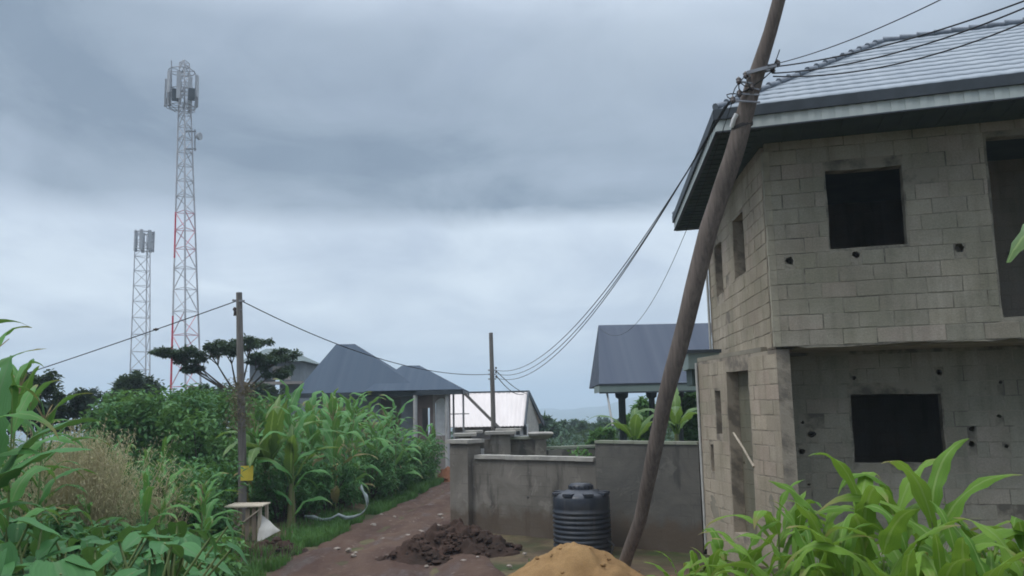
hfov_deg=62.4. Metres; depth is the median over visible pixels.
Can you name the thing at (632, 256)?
overhead wire
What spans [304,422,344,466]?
maize plant
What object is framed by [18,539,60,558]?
leafy bush
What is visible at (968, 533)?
maize plant
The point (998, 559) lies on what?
maize plant
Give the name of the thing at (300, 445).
maize plant
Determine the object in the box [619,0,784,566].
leaning pole
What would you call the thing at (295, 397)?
maize plant
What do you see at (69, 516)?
cocoyam plant
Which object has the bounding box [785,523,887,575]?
maize plant
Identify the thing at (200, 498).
maize plant
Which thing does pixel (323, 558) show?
dirt road
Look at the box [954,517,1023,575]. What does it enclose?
maize plant
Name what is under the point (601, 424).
broadleaf tree
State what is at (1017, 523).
maize plant
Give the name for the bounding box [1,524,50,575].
cocoyam plant
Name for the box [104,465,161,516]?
leafy bush
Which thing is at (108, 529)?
leafy bush
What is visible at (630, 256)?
overhead wire
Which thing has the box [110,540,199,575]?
cocoyam plant
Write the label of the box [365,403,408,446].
maize plant
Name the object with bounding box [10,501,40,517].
cocoyam plant
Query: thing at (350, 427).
maize plant
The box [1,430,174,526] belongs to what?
dry grass clump
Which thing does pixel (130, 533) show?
cocoyam plant
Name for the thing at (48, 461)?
leafy bush
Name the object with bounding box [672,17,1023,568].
block house
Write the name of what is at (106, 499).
dry grass clump
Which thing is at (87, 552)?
cocoyam plant
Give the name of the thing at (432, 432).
maize plant
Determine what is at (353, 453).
maize plant
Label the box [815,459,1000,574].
maize plant
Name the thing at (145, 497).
maize plant
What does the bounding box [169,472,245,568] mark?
maize plant
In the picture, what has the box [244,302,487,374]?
overhead wire
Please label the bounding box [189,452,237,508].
leafy bush
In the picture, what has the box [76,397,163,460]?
leafy bush
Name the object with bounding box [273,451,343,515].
leafy bush
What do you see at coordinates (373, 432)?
maize plant
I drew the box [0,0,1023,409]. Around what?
sky
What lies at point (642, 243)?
overhead wire
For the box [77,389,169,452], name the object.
leafy bush
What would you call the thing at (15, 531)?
cocoyam plant
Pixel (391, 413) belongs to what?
maize plant
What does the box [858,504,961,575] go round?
maize plant
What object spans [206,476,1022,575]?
grass
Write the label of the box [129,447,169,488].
maize plant
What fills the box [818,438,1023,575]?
maize plant
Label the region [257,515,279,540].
white sack
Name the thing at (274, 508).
leafy bush
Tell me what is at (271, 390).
broadleaf tree
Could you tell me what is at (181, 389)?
leafy bush
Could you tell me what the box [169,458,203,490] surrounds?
maize plant
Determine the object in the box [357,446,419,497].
leafy bush
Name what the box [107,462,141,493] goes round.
leafy bush
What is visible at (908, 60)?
overhead wire
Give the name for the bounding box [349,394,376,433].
maize plant
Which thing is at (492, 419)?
utility pole
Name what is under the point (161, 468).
maize plant
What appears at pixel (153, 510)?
dry grass clump
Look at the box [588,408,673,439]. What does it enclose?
banana plant
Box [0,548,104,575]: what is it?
cocoyam plant
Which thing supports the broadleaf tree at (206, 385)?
on the ground at (533, 547)
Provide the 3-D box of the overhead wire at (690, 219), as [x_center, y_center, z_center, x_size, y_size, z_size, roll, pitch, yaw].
[3.336,-0.302,22.214,0.011,2.455,19.184,-1,-8,-1]
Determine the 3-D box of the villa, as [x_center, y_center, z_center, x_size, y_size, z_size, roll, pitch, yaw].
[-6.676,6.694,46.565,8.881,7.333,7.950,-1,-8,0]
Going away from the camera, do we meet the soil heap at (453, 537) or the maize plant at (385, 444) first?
the soil heap at (453, 537)
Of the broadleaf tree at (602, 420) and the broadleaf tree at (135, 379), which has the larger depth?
the broadleaf tree at (602, 420)
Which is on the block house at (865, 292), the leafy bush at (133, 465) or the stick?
the stick
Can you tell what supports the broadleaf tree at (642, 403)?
on the ground at (533, 547)
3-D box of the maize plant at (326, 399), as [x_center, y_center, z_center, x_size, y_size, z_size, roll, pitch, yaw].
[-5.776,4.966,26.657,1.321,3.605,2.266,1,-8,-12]
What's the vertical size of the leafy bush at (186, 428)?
3.092 m
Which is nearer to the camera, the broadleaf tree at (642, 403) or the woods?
the broadleaf tree at (642, 403)
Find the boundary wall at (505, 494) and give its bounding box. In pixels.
[445,439,706,553]
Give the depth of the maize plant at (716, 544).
6.41 m
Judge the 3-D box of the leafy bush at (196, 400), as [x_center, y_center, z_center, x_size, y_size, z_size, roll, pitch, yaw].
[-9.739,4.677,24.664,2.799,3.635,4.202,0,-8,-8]
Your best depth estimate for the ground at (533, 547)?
17.43 m
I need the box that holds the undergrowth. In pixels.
[428,416,674,456]
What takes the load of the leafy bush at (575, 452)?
on the ground at (533, 547)
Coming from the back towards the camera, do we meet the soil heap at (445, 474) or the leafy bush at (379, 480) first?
the soil heap at (445, 474)
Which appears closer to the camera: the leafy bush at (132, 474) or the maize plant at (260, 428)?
the leafy bush at (132, 474)
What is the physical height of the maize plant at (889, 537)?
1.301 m
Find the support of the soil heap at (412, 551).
on the dirt road
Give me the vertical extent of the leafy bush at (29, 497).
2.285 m
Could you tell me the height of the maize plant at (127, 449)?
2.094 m
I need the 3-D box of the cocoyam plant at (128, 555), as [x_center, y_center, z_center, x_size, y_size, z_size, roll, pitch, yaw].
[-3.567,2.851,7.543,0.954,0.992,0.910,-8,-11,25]
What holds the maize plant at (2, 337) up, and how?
on the ground at (533, 547)
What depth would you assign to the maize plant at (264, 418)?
26.64 m
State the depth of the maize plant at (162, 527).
13.19 m
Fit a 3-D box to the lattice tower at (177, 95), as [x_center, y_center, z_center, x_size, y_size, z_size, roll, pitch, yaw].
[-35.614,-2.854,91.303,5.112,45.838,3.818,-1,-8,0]
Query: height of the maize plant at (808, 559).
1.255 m
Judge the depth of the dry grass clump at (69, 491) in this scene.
12.59 m
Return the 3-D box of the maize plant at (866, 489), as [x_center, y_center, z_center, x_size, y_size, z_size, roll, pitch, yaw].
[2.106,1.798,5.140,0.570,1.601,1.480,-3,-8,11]
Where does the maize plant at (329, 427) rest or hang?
on the ground at (533, 547)
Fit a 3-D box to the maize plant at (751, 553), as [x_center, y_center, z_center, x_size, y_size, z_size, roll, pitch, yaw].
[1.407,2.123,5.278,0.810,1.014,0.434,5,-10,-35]
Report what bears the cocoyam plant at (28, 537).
on the ground at (533, 547)
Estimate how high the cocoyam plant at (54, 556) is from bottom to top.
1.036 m
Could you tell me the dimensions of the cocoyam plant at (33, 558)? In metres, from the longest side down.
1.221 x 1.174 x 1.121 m
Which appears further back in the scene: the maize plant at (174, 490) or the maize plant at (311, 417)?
the maize plant at (311, 417)
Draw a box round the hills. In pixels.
[6,393,657,437]
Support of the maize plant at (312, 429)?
on the ground at (533, 547)
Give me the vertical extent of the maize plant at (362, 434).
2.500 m
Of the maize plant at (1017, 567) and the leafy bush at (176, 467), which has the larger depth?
the leafy bush at (176, 467)
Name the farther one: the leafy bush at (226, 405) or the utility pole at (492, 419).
the utility pole at (492, 419)
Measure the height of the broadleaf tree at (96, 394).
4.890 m
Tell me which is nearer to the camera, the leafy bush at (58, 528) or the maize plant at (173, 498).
the leafy bush at (58, 528)
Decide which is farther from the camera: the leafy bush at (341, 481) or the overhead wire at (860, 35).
the leafy bush at (341, 481)
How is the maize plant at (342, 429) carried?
on the ground at (533, 547)
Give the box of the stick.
[733,432,753,467]
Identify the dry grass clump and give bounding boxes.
[0,414,181,536]
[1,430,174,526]
[12,429,193,529]
[12,439,192,538]
[104,481,196,538]
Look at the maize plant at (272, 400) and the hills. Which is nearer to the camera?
the maize plant at (272, 400)
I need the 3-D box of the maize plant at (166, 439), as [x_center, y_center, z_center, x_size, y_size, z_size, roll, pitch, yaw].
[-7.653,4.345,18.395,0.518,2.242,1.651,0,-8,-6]
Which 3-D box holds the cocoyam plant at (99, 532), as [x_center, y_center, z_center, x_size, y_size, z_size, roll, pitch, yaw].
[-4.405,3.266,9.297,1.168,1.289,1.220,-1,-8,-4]
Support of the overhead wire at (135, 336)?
attached to the utility pole at (241, 414)
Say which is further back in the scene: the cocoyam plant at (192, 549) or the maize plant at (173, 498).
the maize plant at (173, 498)
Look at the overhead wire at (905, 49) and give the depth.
10.88 m
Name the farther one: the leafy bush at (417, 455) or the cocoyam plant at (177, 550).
the leafy bush at (417, 455)
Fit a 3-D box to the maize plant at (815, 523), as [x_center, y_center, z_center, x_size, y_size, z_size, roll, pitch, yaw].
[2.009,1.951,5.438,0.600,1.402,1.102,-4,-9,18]
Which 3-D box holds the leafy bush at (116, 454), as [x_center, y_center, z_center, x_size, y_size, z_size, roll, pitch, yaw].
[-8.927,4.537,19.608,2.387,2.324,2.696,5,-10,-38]
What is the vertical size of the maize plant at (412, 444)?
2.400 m
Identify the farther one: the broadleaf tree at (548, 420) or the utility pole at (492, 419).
the broadleaf tree at (548, 420)
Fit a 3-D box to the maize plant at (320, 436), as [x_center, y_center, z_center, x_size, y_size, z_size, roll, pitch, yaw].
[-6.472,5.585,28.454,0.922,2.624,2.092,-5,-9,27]
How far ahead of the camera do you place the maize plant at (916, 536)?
5.94 m
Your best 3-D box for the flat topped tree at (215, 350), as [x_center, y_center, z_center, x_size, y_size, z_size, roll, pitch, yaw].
[-11.762,4.976,33.900,6.156,6.183,3.340,-1,-8,0]
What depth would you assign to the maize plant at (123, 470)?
15.52 m
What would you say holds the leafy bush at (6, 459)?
on the ground at (533, 547)
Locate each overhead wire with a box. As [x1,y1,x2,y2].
[27,301,234,373]
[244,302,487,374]
[496,101,728,374]
[497,100,730,370]
[498,105,725,379]
[600,103,731,335]
[767,0,939,65]
[773,7,1023,73]
[773,22,1023,76]
[777,0,1023,66]
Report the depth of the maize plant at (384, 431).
31.36 m
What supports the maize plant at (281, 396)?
on the ground at (533, 547)
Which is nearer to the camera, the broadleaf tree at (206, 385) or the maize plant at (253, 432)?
the maize plant at (253, 432)
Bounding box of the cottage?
[244,348,318,452]
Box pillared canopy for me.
[589,323,711,440]
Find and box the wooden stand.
[224,502,270,539]
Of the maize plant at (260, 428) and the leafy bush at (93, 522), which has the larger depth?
the maize plant at (260, 428)
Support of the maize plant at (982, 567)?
on the ground at (533, 547)
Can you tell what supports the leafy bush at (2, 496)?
on the ground at (533, 547)
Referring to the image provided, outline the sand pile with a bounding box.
[508,542,643,575]
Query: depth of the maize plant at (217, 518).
15.87 m
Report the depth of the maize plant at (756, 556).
6.00 m
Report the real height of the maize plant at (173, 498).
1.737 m
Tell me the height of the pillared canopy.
6.320 m
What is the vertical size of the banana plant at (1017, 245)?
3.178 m
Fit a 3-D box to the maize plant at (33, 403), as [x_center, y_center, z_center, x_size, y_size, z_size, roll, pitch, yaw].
[-8.054,3.204,13.932,1.854,3.330,1.144,2,-9,-23]
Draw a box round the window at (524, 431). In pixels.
[521,424,528,435]
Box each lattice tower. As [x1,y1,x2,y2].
[129,229,154,378]
[164,60,202,390]
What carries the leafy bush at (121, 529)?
on the ground at (533, 547)
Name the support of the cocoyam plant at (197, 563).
on the ground at (533, 547)
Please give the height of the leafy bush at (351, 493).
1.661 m
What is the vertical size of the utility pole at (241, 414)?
5.882 m
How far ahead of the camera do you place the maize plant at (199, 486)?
16.85 m
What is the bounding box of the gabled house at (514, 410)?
[450,390,544,439]
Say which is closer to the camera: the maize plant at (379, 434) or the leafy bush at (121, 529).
the leafy bush at (121, 529)
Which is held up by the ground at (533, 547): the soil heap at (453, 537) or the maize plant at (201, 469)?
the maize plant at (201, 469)
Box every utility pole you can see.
[217,292,259,523]
[464,333,500,430]
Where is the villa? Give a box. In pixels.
[300,344,468,472]
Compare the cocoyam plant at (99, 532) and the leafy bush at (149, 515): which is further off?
the leafy bush at (149, 515)
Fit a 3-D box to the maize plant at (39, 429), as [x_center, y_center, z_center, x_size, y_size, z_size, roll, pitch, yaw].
[-6.743,3.228,12.251,1.422,2.593,0.796,-2,-5,-1]
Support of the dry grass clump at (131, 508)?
on the ground at (533, 547)
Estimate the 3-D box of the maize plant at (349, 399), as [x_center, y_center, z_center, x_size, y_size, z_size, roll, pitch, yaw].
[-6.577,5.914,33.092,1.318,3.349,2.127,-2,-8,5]
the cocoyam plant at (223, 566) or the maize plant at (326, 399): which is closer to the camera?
the cocoyam plant at (223, 566)
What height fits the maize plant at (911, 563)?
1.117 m
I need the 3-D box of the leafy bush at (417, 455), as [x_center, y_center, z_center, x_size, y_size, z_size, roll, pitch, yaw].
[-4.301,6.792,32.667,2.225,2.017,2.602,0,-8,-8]
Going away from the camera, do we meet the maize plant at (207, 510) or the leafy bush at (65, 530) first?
the leafy bush at (65, 530)
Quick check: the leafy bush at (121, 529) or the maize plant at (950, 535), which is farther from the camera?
the leafy bush at (121, 529)
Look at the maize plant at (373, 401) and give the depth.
36.20 m
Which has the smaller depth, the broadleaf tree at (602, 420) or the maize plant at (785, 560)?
the maize plant at (785, 560)
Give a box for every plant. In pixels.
[0,319,63,524]
[0,326,39,486]
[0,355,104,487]
[0,358,84,532]
[0,361,86,543]
[0,391,112,525]
[0,517,62,575]
[0,519,26,555]
[0,529,79,561]
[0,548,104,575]
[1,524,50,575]
[2,380,82,517]
[2,421,88,530]
[7,520,70,575]
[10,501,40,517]
[13,556,103,575]
[15,554,90,575]
[16,530,35,564]
[24,508,79,525]
[29,535,100,561]
[30,534,114,561]
[42,531,173,575]
[49,544,107,573]
[59,538,95,557]
[63,524,156,574]
[67,494,130,527]
[91,542,204,575]
[98,531,216,575]
[105,550,146,575]
[108,525,189,575]
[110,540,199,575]
[111,466,177,539]
[115,444,152,473]
[117,451,135,515]
[123,521,247,575]
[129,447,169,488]
[129,477,140,516]
[131,520,233,575]
[134,503,176,529]
[149,468,190,534]
[150,477,193,516]
[151,483,211,531]
[155,528,168,534]
[156,459,180,519]
[157,435,178,475]
[166,484,246,563]
[166,528,216,542]
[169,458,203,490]
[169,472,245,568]
[173,469,226,520]
[175,541,238,571]
[183,559,216,575]
[184,483,232,547]
[188,478,233,563]
[191,467,230,507]
[200,545,216,575]
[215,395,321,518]
[223,421,284,491]
[230,429,277,496]
[233,412,260,515]
[235,419,283,484]
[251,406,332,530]
[253,390,284,466]
[256,406,267,469]
[257,378,327,484]
[258,420,319,515]
[259,416,324,470]
[261,405,340,515]
[263,389,299,478]
[282,409,330,511]
[289,388,306,419]
[296,391,323,473]
[299,393,375,509]
[302,417,345,468]
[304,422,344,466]
[305,407,351,465]
[314,388,350,469]
[315,396,351,459]
[316,413,322,454]
[317,396,351,511]
[320,391,392,480]
[322,398,358,459]
[337,398,374,454]
[337,400,370,450]
[339,416,350,455]
[339,438,376,508]
[341,403,373,458]
[342,397,361,458]
[342,420,370,456]
[345,410,368,465]
[345,422,388,475]
[347,421,405,498]
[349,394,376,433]
[350,392,390,445]
[350,404,393,452]
[352,429,396,480]
[356,416,401,453]
[364,394,430,493]
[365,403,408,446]
[367,404,409,444]
[369,416,392,450]
[377,412,421,442]
[389,430,421,481]
[393,424,409,444]
[408,423,445,471]
[429,425,449,461]
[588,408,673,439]
[630,388,696,440]
[645,551,702,575]
[683,550,706,575]
[684,521,784,575]
[691,547,729,575]
[694,548,772,575]
[697,480,824,575]
[702,528,726,575]
[709,538,817,575]
[711,533,813,575]
[768,480,853,575]
[771,499,821,575]
[773,505,873,575]
[773,510,909,575]
[783,508,973,575]
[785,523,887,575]
[809,452,888,575]
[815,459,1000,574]
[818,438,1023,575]
[851,548,927,575]
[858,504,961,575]
[876,519,969,556]
[892,500,1023,563]
[921,534,976,575]
[929,537,1023,575]
[935,512,1013,573]
[942,501,1009,575]
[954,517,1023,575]
[958,526,1023,575]
[970,526,1023,573]
[993,516,1023,575]
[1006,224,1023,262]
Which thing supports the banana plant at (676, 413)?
on the ground at (533, 547)
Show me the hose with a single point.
(339, 514)
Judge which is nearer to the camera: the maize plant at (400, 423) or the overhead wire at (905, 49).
the overhead wire at (905, 49)
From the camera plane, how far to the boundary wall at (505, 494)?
19.05 m
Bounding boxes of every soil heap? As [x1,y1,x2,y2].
[243,536,308,558]
[375,538,452,565]
[411,517,522,557]
[437,466,449,481]
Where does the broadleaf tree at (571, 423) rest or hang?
on the ground at (533, 547)
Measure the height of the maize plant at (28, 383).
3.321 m
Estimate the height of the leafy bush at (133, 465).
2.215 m
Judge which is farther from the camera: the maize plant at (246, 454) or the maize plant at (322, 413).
the maize plant at (322, 413)
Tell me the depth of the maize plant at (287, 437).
21.24 m
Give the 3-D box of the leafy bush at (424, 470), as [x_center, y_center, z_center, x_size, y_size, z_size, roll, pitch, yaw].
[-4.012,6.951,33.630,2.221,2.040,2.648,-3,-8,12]
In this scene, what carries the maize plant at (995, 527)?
on the ground at (533, 547)
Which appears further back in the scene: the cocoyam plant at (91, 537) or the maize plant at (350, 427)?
the maize plant at (350, 427)
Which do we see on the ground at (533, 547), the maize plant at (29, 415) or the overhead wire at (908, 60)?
the maize plant at (29, 415)
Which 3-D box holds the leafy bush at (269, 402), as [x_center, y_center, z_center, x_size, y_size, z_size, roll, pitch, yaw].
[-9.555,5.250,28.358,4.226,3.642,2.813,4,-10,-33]
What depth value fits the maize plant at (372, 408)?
32.84 m
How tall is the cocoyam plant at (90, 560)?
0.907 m
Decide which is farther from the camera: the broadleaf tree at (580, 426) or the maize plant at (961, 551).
the broadleaf tree at (580, 426)
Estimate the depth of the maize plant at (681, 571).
6.68 m
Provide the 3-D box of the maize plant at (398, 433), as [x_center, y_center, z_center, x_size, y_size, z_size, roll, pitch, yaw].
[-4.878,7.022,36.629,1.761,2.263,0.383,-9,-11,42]
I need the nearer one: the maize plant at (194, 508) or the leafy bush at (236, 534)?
the maize plant at (194, 508)
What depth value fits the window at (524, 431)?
51.19 m
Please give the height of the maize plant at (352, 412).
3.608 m
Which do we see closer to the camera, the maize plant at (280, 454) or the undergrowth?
the maize plant at (280, 454)
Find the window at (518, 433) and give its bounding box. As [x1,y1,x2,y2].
[514,426,520,435]
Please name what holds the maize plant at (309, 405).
on the ground at (533, 547)
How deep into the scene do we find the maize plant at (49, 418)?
10.33 m
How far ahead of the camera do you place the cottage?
55.84 m
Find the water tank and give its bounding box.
[552,483,613,553]
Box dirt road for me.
[269,482,504,575]
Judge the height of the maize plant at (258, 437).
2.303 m
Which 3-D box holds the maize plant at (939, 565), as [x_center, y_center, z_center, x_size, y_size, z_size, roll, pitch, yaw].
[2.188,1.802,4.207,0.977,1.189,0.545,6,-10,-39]
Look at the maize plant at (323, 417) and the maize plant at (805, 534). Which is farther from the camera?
the maize plant at (323, 417)
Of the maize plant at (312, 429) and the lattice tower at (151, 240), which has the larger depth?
the lattice tower at (151, 240)
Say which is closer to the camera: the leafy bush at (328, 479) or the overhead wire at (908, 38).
the overhead wire at (908, 38)
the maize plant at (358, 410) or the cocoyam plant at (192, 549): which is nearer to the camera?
the cocoyam plant at (192, 549)
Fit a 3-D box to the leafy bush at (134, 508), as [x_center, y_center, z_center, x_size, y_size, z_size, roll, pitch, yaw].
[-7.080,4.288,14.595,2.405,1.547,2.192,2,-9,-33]
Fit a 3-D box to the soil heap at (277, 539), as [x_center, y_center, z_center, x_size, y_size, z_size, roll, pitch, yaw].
[-4.997,5.543,18.018,1.519,0.461,1.052,-1,-8,0]
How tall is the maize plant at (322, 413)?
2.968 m
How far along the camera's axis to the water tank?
17.36 m
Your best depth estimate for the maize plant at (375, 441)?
28.83 m
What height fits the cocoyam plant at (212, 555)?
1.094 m
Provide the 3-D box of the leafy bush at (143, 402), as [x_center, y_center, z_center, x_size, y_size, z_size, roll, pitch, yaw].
[-10.648,4.822,25.515,3.442,3.534,4.830,-4,-9,18]
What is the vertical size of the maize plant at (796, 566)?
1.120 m
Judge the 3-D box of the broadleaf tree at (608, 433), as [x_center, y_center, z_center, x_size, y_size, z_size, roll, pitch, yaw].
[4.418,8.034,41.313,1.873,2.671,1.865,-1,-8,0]
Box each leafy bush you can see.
[0,445,116,491]
[0,478,17,506]
[1,447,92,529]
[4,436,69,476]
[8,436,22,448]
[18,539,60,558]
[23,503,116,565]
[31,513,87,537]
[61,426,147,468]
[72,437,142,472]
[72,519,95,528]
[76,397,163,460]
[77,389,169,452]
[80,434,158,474]
[85,388,218,461]
[87,502,168,533]
[90,517,125,540]
[91,518,124,539]
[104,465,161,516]
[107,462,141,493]
[113,455,248,544]
[115,487,177,525]
[130,385,226,468]
[132,382,222,456]
[136,401,263,502]
[139,452,225,512]
[151,474,245,543]
[156,388,269,466]
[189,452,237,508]
[207,390,273,488]
[207,534,249,575]
[247,460,332,521]
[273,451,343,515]
[314,457,366,510]
[326,455,370,503]
[336,446,400,499]
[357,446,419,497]
[371,449,410,490]
[380,438,428,485]
[396,437,440,482]
[401,436,446,475]
[567,446,588,456]
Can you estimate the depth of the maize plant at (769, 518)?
6.20 m
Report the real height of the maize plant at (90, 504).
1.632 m
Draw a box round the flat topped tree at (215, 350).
[147,333,302,395]
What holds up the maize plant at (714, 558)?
on the ground at (533, 547)
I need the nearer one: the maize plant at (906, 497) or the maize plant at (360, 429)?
the maize plant at (906, 497)
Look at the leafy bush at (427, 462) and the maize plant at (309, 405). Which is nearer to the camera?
the maize plant at (309, 405)
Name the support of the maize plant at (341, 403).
on the ground at (533, 547)
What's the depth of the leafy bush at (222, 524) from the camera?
16.37 m
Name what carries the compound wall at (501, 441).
on the ground at (533, 547)
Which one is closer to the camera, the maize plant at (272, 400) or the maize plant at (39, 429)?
the maize plant at (39, 429)
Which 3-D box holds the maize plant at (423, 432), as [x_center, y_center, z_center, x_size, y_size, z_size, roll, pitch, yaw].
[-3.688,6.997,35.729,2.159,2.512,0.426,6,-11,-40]
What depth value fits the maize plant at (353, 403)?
34.12 m
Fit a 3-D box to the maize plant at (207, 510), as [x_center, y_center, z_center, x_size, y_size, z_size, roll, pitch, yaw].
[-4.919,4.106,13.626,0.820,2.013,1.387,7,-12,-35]
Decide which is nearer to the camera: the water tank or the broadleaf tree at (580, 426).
the water tank
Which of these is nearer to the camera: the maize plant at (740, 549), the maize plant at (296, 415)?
the maize plant at (740, 549)
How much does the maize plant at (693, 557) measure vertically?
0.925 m
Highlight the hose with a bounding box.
[304,484,368,520]
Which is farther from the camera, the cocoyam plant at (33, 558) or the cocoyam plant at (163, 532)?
the cocoyam plant at (163, 532)
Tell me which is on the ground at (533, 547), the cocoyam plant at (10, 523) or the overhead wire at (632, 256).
the cocoyam plant at (10, 523)
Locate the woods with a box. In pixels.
[8,436,452,455]
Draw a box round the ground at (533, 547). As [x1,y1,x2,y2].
[9,427,783,575]
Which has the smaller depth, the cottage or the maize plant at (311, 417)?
the maize plant at (311, 417)
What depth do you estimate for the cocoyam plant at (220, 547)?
10.99 m
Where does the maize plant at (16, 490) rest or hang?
on the ground at (533, 547)
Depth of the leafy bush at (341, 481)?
26.23 m
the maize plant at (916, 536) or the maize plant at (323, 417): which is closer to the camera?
the maize plant at (916, 536)
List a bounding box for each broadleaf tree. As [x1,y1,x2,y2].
[6,368,92,438]
[78,386,107,429]
[99,369,167,411]
[176,382,245,437]
[224,380,284,423]
[539,412,561,445]
[554,418,575,444]
[569,418,580,444]
[572,421,592,435]
[585,425,617,447]
[588,421,618,437]
[597,416,610,423]
[618,395,668,440]
[667,392,698,440]
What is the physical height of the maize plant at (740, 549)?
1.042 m
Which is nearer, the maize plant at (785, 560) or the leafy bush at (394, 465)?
the maize plant at (785, 560)
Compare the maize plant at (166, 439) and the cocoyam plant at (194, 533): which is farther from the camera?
the maize plant at (166, 439)
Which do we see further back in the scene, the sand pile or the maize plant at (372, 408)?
the maize plant at (372, 408)
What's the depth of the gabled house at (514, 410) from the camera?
52.86 m
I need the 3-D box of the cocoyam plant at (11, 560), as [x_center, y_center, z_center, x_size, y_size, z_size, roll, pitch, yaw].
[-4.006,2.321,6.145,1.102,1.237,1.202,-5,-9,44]
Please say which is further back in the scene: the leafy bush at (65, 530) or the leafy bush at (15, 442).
the leafy bush at (15, 442)
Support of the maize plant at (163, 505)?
on the ground at (533, 547)
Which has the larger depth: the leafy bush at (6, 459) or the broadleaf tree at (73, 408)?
the broadleaf tree at (73, 408)
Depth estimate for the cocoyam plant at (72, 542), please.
8.32 m
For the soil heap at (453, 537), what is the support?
on the dirt road
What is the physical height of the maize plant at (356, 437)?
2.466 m
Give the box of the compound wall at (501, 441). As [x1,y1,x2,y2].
[453,428,594,456]
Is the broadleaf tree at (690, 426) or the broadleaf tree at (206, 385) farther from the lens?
the broadleaf tree at (206, 385)
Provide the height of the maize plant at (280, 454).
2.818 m
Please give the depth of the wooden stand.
19.03 m
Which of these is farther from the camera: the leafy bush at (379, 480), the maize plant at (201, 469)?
the leafy bush at (379, 480)
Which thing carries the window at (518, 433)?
in the gabled house at (514, 410)
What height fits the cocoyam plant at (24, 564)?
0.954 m
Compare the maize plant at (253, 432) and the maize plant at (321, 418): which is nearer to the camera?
the maize plant at (253, 432)
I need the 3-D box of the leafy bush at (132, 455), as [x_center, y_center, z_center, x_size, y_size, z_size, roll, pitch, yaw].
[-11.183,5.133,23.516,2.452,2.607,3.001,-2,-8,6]
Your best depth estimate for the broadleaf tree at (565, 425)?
88.36 m
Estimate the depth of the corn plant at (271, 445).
22.02 m
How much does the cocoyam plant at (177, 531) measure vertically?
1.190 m
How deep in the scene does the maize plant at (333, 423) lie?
24.33 m
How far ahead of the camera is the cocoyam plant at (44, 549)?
7.72 m
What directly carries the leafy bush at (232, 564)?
on the ground at (533, 547)

